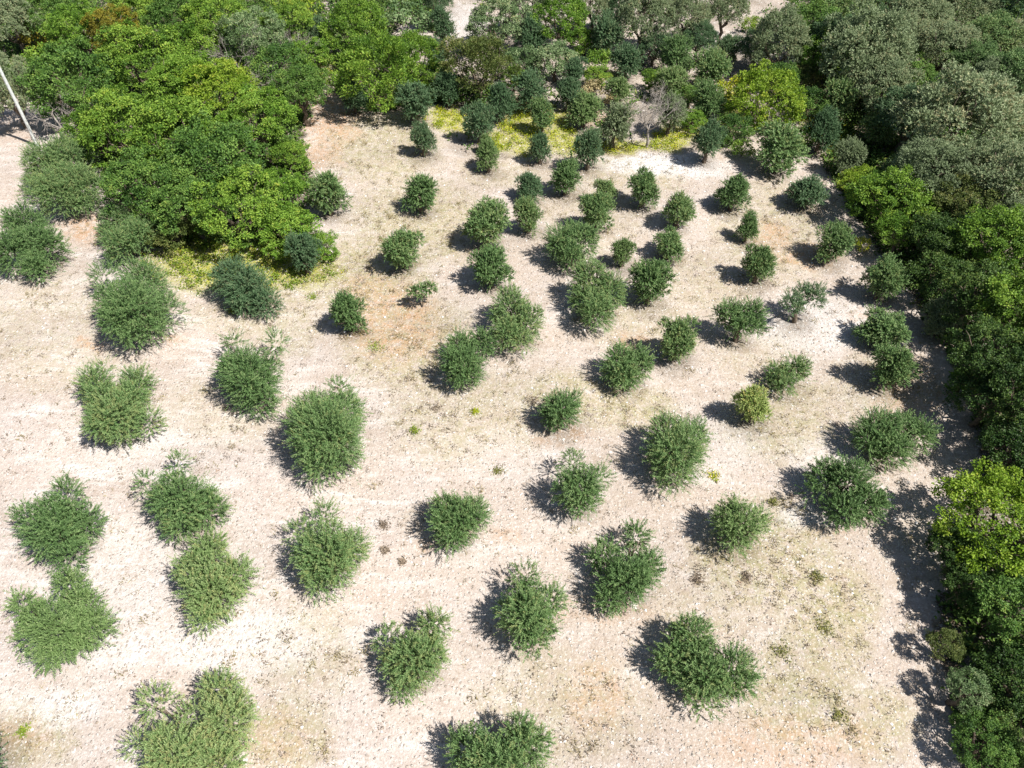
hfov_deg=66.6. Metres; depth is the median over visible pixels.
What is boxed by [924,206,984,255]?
broadleaf tree
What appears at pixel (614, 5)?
old olive tree
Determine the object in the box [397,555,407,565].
weed clump
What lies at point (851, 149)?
olive tree
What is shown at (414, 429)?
weed clump
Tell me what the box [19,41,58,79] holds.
shrub
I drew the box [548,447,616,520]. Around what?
olive tree
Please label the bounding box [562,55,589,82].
olive tree
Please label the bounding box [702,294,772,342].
olive tree
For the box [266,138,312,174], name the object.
broadleaf tree
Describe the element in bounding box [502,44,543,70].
broadleaf tree
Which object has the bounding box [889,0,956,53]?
old olive tree
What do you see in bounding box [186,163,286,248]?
broadleaf tree
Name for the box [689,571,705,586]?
weed clump
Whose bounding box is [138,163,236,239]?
broadleaf tree
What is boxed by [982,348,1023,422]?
broadleaf tree
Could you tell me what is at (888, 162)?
broadleaf tree
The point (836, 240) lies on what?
olive tree
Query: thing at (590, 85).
shrub
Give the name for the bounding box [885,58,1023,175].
old olive tree
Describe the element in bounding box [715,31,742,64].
olive tree
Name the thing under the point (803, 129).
broadleaf tree
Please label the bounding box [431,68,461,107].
olive tree
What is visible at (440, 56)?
olive tree
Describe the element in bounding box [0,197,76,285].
olive tree
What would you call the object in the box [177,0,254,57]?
broadleaf tree
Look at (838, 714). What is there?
weed clump
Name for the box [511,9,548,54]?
olive tree
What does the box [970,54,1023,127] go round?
old olive tree
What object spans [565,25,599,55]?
broadleaf tree
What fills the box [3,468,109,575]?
olive tree
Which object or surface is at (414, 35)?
broadleaf tree
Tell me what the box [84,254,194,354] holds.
olive tree
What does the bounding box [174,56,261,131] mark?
broadleaf tree
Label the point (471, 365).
olive tree
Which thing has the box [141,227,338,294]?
green ground cover
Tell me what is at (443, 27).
olive tree
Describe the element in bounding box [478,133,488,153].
olive tree
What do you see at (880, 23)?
old olive tree
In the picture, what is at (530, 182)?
olive tree
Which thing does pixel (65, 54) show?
broadleaf tree
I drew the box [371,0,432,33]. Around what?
tree
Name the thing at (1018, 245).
broadleaf tree
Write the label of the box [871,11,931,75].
old olive tree
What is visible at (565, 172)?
olive tree
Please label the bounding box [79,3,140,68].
broadleaf tree
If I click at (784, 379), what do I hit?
olive tree
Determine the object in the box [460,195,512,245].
olive tree
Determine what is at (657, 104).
bare tree
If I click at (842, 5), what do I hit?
old olive tree
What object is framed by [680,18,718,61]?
old olive tree
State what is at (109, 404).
olive tree
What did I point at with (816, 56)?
broadleaf tree
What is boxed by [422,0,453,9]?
old olive tree
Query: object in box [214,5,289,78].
tree
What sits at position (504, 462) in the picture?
weeds
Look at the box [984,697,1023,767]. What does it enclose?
broadleaf tree
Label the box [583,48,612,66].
shrub
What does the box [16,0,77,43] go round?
broadleaf tree
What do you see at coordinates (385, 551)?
weed clump
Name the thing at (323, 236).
shrub
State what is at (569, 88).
olive tree
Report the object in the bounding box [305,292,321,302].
weed clump
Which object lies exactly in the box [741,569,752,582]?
weed clump
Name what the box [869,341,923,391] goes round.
olive tree
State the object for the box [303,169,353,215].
olive tree
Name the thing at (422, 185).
olive tree
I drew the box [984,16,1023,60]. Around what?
old olive tree
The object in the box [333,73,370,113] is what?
olive tree
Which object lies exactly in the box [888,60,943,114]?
broadleaf tree
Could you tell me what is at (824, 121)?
olive tree
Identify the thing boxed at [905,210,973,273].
broadleaf tree
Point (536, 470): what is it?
pebbles
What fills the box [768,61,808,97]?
broadleaf tree
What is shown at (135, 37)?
broadleaf tree
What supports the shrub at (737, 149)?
on the ground at (354, 740)
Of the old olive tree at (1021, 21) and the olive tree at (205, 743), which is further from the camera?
the old olive tree at (1021, 21)
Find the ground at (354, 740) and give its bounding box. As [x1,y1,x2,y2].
[0,0,1023,767]
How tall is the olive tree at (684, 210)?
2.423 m
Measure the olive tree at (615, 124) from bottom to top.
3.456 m
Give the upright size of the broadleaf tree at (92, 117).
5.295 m
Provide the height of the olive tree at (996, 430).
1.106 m
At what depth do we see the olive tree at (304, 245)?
38.05 m
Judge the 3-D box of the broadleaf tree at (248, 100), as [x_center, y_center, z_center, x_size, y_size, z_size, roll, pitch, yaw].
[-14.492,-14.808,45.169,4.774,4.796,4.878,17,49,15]
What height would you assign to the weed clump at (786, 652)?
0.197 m
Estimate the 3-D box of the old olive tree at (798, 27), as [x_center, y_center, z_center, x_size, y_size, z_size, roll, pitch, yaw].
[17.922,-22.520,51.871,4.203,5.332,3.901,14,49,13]
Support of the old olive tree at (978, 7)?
on the ground at (354, 740)
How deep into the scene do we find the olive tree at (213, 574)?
25.97 m
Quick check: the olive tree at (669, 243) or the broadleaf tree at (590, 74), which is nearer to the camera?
the olive tree at (669, 243)
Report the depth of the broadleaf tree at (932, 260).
36.19 m
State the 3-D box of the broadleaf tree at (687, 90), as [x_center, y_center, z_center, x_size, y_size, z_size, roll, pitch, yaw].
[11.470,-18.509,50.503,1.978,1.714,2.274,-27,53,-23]
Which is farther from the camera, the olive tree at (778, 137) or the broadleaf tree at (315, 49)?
the broadleaf tree at (315, 49)
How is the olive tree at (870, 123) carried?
on the ground at (354, 740)
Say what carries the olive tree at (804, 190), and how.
on the ground at (354, 740)
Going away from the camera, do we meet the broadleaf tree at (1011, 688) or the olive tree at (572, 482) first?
the broadleaf tree at (1011, 688)
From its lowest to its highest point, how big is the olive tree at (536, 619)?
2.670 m
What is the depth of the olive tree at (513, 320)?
34.81 m
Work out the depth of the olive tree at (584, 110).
47.93 m
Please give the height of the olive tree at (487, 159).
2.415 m
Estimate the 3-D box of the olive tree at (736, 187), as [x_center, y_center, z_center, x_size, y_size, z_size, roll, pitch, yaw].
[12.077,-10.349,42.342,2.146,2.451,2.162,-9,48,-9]
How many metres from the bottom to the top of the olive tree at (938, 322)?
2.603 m
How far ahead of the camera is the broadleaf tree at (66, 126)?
44.83 m
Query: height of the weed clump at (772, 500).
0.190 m
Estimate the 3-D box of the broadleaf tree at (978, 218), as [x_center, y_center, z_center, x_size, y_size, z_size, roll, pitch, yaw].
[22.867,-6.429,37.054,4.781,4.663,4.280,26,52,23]
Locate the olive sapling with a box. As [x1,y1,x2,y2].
[405,277,437,307]
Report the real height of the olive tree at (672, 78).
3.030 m
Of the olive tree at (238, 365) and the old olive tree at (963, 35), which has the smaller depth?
the olive tree at (238, 365)
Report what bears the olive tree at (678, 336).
on the ground at (354, 740)
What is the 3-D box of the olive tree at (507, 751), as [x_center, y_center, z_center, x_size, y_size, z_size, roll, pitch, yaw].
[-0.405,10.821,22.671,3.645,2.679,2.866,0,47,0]
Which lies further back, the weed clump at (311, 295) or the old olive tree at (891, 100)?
the old olive tree at (891, 100)
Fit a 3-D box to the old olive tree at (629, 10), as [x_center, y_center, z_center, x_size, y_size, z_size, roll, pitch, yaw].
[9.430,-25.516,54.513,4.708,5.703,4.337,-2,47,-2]
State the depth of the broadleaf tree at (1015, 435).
29.26 m
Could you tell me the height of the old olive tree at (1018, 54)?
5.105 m
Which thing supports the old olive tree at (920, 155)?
on the ground at (354, 740)
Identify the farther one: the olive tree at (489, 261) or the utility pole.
the utility pole
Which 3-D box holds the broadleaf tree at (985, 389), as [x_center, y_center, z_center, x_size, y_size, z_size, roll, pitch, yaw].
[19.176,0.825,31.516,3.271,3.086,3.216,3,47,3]
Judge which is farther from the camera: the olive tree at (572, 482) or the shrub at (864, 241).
the shrub at (864, 241)
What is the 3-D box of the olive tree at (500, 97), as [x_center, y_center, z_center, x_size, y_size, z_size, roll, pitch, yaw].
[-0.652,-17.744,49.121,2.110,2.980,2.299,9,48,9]
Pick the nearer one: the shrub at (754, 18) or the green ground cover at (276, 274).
the green ground cover at (276, 274)
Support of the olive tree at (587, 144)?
on the ground at (354, 740)
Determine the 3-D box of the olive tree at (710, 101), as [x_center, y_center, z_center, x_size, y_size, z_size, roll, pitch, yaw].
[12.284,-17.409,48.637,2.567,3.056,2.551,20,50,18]
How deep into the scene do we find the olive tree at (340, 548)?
26.33 m
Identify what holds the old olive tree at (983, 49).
on the ground at (354, 740)
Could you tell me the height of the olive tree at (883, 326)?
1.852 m
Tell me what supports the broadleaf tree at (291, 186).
on the ground at (354, 740)
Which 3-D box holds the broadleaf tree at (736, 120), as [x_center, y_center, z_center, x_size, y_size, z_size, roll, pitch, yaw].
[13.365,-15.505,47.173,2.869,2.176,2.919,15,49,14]
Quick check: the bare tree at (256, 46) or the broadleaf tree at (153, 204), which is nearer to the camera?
the broadleaf tree at (153, 204)
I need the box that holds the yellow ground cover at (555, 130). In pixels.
[132,52,858,278]
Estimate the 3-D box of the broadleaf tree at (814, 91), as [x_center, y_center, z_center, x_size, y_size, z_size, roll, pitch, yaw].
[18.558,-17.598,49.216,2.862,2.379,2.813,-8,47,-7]
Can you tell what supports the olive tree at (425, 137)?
on the ground at (354, 740)
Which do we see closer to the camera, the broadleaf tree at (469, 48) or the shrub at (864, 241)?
the shrub at (864, 241)
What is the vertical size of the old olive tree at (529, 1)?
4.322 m
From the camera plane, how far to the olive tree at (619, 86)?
49.77 m
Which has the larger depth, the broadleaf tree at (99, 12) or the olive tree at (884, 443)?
the broadleaf tree at (99, 12)
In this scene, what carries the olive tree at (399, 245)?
on the ground at (354, 740)
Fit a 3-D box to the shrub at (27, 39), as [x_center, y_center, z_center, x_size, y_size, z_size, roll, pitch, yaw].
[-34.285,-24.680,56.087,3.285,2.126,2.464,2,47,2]
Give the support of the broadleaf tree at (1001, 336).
on the ground at (354, 740)
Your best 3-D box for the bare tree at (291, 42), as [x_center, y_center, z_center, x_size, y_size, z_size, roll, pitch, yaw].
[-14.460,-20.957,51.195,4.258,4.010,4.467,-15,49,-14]
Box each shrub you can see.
[14,24,53,48]
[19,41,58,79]
[139,206,199,253]
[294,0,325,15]
[307,229,341,260]
[581,78,616,104]
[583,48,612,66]
[715,74,748,105]
[727,138,756,155]
[742,15,760,30]
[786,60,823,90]
[852,236,871,251]
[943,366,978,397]
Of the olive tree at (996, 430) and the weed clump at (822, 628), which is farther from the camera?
the olive tree at (996, 430)
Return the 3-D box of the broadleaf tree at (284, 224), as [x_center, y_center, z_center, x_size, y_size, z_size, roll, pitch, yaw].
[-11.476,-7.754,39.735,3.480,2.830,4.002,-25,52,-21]
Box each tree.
[0,0,41,56]
[0,50,40,128]
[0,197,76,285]
[0,733,8,767]
[1,564,122,677]
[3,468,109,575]
[12,35,132,119]
[13,129,113,221]
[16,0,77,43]
[24,93,75,141]
[38,0,111,66]
[57,104,119,160]
[70,355,169,449]
[73,81,174,167]
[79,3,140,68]
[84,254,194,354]
[93,16,188,104]
[93,199,158,270]
[99,139,190,223]
[106,0,175,53]
[116,663,268,767]
[122,95,222,175]
[129,448,236,550]
[138,48,225,126]
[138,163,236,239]
[139,0,211,53]
[156,17,223,81]
[159,109,270,196]
[167,524,264,645]
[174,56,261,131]
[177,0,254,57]
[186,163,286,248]
[198,17,264,80]
[203,252,285,322]
[207,325,292,420]
[212,83,301,162]
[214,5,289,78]
[243,59,302,118]
[244,40,308,104]
[248,166,310,210]
[250,202,323,259]
[258,0,314,43]
[264,28,326,82]
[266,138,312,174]
[267,63,332,126]
[277,374,372,492]
[279,490,375,606]
[283,228,325,274]
[288,36,335,89]
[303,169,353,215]
[304,14,334,48]
[316,0,387,59]
[318,71,337,93]
[327,286,371,334]
[330,29,420,112]
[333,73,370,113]
[369,603,459,707]
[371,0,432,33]
[377,226,425,271]
[379,28,439,79]
[394,77,437,123]
[398,171,439,214]
[409,118,437,156]
[420,59,459,93]
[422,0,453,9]
[422,35,450,67]
[424,488,494,563]
[428,2,458,44]
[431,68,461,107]
[431,321,500,389]
[435,32,522,98]
[437,703,557,767]
[456,99,498,143]
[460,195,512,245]
[464,0,531,53]
[466,241,516,293]
[475,136,499,172]
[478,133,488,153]
[482,277,546,358]
[484,79,516,121]
[489,555,575,662]
[500,64,525,92]
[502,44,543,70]
[510,0,544,16]
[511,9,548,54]
[511,66,548,114]
[512,194,543,238]
[514,169,545,203]
[525,39,582,81]
[526,129,552,164]
[527,96,555,132]
[529,0,589,47]
[530,384,585,433]
[541,217,601,272]
[547,155,582,195]
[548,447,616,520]
[556,75,581,112]
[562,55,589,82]
[564,88,605,128]
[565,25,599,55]
[566,255,633,335]
[572,125,605,170]
[575,190,617,229]
[576,0,612,36]
[581,517,666,619]
[582,65,612,88]
[586,6,625,60]
[593,178,618,201]
[595,339,656,399]
[597,100,635,148]
[602,0,627,15]
[604,75,635,105]
[609,40,647,77]
[609,237,636,267]
[614,0,679,56]
[624,78,683,147]
[625,256,679,304]
[627,165,661,210]
[637,26,671,66]
[639,409,716,501]
[640,68,661,93]
[645,607,765,721]
[650,225,685,264]
[653,63,692,96]
[655,32,696,74]
[655,90,688,136]
[655,313,701,363]
[660,188,696,227]
[664,0,712,38]
[673,82,698,109]
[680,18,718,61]
[681,108,707,132]
[687,43,733,86]
[690,114,728,163]
[691,77,727,123]
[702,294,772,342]
[704,0,751,43]
[706,492,774,562]
[713,173,752,211]
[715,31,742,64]
[716,110,755,146]
[723,58,807,130]
[730,378,774,424]
[731,208,759,242]
[734,27,775,71]
[740,243,778,283]
[750,1,813,81]
[753,118,812,182]
[756,351,817,399]
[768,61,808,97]
[776,279,831,322]
[782,0,841,59]
[782,173,830,208]
[787,85,830,121]
[792,124,821,147]
[795,30,857,85]
[795,449,897,533]
[804,102,842,153]
[806,0,878,25]
[808,11,860,70]
[813,218,856,263]
[817,0,918,89]
[820,74,862,119]
[831,134,867,175]
[836,163,890,205]
[841,164,942,232]
[841,399,943,473]
[845,49,925,116]
[850,304,912,347]
[855,250,914,304]
[856,0,911,45]
[858,107,898,148]
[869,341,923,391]
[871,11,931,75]
[873,82,943,152]
[873,210,930,255]
[880,145,931,192]
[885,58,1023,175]
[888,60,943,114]
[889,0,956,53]
[889,135,979,216]
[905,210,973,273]
[905,247,973,302]
[915,17,983,73]
[919,290,973,340]
[922,519,997,578]
[924,164,960,207]
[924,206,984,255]
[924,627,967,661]
[926,258,1023,334]
[927,456,1023,584]
[932,169,1004,229]
[938,559,1000,618]
[941,0,1003,43]
[941,130,1019,204]
[942,367,1023,429]
[945,202,1023,286]
[945,311,1023,395]
[945,664,994,714]
[947,34,998,89]
[947,706,1023,767]
[963,7,1023,61]
[963,570,1023,658]
[968,635,1023,718]
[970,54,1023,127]
[971,138,1023,227]
[973,269,1023,350]
[975,44,1023,116]
[975,413,1023,477]
[982,0,1023,43]
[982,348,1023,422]
[983,415,1011,440]
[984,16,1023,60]
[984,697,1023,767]
[991,192,1023,253]
[1012,226,1023,258]
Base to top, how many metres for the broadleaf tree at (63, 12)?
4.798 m
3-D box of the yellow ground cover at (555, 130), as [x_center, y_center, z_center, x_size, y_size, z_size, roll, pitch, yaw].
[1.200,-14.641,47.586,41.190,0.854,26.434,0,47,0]
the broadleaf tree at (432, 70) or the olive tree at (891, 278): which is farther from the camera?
the broadleaf tree at (432, 70)
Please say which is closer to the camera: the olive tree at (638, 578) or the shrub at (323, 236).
the olive tree at (638, 578)
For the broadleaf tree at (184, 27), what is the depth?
49.97 m
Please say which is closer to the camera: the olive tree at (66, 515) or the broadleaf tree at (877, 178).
the olive tree at (66, 515)
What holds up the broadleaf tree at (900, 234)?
on the ground at (354, 740)
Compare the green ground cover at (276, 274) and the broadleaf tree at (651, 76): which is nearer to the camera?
the green ground cover at (276, 274)
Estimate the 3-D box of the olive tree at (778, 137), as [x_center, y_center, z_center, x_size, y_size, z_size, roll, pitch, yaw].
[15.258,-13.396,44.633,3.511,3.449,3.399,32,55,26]
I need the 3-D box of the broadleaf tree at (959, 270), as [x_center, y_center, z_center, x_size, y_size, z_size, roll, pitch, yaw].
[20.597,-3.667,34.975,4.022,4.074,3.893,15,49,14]
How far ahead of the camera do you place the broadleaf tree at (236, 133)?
40.06 m
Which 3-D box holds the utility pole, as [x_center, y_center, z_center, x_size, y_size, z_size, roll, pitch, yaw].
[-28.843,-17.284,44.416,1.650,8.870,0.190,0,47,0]
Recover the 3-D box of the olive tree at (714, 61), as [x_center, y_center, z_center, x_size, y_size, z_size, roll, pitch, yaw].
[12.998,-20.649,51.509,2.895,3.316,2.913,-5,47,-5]
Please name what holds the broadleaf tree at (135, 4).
on the ground at (354, 740)
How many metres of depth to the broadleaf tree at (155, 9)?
52.31 m
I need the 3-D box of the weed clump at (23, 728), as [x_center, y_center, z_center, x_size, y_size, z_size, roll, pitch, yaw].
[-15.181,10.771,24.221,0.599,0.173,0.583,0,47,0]
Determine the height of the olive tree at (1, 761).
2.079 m
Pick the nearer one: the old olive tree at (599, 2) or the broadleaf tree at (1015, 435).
the broadleaf tree at (1015, 435)
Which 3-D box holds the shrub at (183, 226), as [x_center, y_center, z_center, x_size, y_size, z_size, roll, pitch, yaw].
[-17.391,-7.765,40.101,3.079,2.350,3.232,16,49,14]
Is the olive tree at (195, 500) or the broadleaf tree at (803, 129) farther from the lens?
the broadleaf tree at (803, 129)
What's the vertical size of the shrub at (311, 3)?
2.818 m
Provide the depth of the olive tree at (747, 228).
40.39 m
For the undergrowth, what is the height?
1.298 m
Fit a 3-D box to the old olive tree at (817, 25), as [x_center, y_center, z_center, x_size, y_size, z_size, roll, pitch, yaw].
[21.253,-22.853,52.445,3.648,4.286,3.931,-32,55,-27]
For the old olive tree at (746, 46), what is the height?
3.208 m
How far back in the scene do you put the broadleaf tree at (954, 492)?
26.41 m
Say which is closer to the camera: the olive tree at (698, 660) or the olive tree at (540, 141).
the olive tree at (698, 660)
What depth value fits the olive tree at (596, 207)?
40.73 m
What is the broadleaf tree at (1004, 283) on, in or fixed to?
on the ground at (354, 740)
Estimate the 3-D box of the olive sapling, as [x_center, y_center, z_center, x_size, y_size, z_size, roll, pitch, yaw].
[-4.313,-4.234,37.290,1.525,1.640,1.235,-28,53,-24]
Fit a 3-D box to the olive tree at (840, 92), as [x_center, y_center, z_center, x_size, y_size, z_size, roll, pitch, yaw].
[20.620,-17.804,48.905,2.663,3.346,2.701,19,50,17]
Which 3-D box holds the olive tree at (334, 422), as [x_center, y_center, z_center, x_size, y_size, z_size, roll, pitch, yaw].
[-7.282,1.323,30.457,3.776,3.957,5.935,0,47,0]
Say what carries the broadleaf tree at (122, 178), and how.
on the ground at (354, 740)
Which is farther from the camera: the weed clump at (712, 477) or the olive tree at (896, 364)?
the olive tree at (896, 364)
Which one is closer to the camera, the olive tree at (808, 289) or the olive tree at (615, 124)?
the olive tree at (808, 289)
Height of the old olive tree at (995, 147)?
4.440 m
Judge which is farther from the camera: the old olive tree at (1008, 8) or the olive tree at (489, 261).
the old olive tree at (1008, 8)
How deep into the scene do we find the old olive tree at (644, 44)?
53.84 m
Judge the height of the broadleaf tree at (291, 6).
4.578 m
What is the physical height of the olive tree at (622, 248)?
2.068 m
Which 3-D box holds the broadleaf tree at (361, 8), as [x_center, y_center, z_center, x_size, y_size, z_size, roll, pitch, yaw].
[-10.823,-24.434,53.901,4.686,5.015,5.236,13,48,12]
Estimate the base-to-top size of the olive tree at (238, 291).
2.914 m
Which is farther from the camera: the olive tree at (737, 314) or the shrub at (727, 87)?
the shrub at (727, 87)
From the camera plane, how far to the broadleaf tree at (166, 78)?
45.80 m
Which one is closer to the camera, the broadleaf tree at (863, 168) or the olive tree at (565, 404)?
the olive tree at (565, 404)
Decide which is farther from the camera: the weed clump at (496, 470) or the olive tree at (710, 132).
the olive tree at (710, 132)
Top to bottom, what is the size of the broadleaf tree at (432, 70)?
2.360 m
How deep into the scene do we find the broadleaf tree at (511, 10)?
53.79 m
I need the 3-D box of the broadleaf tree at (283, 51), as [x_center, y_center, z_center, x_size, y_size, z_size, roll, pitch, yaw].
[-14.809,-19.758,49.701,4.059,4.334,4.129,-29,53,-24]
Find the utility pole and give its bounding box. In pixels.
[0,67,37,146]
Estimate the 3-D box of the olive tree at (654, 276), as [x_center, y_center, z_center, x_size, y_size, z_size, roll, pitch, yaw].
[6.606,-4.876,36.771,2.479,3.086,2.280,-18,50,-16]
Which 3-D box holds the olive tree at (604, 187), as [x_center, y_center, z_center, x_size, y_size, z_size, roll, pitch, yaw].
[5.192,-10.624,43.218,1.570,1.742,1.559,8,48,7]
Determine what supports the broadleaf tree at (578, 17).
on the ground at (354, 740)
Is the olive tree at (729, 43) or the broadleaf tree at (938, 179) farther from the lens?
the olive tree at (729, 43)
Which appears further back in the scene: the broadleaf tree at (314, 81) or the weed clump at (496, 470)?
the broadleaf tree at (314, 81)
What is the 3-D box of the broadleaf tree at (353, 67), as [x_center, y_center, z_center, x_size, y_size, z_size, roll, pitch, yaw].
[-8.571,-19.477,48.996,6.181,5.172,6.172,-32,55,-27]
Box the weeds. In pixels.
[0,2,947,764]
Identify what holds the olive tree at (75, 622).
on the ground at (354, 740)
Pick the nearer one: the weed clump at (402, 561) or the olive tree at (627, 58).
the weed clump at (402, 561)
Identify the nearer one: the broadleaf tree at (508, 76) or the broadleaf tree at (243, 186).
the broadleaf tree at (243, 186)
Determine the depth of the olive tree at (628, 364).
33.13 m
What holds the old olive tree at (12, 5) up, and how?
on the ground at (354, 740)
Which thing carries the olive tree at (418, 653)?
on the ground at (354, 740)
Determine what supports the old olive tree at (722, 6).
on the ground at (354, 740)
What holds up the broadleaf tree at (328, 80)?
on the ground at (354, 740)
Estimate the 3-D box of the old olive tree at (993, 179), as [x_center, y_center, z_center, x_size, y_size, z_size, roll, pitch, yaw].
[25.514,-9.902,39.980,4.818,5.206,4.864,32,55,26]
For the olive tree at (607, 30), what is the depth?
54.03 m
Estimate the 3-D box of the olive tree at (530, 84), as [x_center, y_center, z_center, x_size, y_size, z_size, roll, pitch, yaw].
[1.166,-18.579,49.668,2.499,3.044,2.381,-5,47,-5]
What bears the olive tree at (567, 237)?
on the ground at (354, 740)
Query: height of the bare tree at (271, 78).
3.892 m
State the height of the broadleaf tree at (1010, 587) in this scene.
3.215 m
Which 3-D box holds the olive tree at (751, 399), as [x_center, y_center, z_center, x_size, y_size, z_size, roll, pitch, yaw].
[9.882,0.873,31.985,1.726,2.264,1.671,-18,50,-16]
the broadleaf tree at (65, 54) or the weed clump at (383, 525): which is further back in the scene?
the broadleaf tree at (65, 54)
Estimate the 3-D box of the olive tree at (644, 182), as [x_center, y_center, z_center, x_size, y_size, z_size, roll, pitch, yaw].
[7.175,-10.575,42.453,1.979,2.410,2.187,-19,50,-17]
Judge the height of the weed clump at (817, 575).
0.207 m
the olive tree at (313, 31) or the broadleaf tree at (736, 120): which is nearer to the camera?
the broadleaf tree at (736, 120)
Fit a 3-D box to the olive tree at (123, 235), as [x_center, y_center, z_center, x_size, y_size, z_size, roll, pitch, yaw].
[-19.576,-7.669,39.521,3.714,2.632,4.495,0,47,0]
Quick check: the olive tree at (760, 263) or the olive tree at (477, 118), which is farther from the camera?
the olive tree at (477, 118)
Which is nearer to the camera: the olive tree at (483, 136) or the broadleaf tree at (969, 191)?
the broadleaf tree at (969, 191)
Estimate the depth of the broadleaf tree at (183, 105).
41.78 m
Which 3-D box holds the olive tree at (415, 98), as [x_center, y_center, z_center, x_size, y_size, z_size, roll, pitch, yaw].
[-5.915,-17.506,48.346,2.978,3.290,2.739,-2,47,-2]
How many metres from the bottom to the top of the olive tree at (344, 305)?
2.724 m
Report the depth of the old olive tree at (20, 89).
46.57 m
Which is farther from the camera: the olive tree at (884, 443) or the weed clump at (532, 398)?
the weed clump at (532, 398)
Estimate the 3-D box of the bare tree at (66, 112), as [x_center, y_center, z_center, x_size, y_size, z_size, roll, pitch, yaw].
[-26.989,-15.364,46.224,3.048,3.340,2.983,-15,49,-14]
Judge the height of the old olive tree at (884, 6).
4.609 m
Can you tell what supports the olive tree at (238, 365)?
on the ground at (354, 740)
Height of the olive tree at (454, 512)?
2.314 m
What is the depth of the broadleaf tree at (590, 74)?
51.50 m
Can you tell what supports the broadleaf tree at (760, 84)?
on the ground at (354, 740)
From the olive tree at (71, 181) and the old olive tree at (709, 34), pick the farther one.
the old olive tree at (709, 34)
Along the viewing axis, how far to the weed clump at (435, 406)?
33.14 m
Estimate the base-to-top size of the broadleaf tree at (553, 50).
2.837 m
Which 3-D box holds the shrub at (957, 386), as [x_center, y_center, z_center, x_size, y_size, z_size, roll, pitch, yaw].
[19.272,0.014,33.301,1.490,1.321,1.564,23,51,20]
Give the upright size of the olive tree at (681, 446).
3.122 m
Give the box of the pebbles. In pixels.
[0,0,978,767]
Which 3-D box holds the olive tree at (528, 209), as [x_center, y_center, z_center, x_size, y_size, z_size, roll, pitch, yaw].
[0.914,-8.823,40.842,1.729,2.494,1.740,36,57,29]
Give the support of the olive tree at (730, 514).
on the ground at (354, 740)
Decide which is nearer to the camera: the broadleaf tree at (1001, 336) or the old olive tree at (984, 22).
the broadleaf tree at (1001, 336)
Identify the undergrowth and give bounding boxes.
[0,0,1023,767]
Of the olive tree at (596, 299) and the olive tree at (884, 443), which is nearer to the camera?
the olive tree at (884, 443)
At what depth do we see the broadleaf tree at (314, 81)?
46.83 m
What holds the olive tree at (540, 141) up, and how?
on the ground at (354, 740)
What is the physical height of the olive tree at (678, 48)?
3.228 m
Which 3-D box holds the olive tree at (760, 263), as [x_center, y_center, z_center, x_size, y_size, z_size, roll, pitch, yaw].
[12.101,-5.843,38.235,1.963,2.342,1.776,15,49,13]
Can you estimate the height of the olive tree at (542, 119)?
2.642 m
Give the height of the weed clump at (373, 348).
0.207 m
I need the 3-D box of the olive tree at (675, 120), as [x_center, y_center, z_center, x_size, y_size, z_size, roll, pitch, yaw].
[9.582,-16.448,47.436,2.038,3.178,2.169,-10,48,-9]
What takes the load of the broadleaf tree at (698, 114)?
on the ground at (354, 740)
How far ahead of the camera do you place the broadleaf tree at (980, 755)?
22.55 m
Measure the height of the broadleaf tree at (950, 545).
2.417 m
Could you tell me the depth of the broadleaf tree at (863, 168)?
42.61 m
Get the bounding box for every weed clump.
[12,722,32,738]
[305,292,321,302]
[366,340,384,352]
[375,519,390,530]
[380,543,389,555]
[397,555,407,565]
[407,423,421,434]
[427,401,441,412]
[470,407,481,414]
[489,463,508,474]
[524,394,538,405]
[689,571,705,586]
[703,466,721,480]
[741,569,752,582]
[765,495,779,508]
[768,634,795,664]
[808,567,826,583]
[813,614,840,639]
[824,697,854,725]
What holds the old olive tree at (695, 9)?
on the ground at (354, 740)
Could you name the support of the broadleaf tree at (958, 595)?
on the ground at (354, 740)
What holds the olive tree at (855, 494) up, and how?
on the ground at (354, 740)
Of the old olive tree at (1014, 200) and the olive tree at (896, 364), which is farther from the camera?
the old olive tree at (1014, 200)
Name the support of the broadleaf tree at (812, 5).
on the ground at (354, 740)
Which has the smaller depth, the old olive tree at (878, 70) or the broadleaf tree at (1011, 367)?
the broadleaf tree at (1011, 367)
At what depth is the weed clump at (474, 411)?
33.03 m
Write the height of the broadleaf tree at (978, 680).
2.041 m

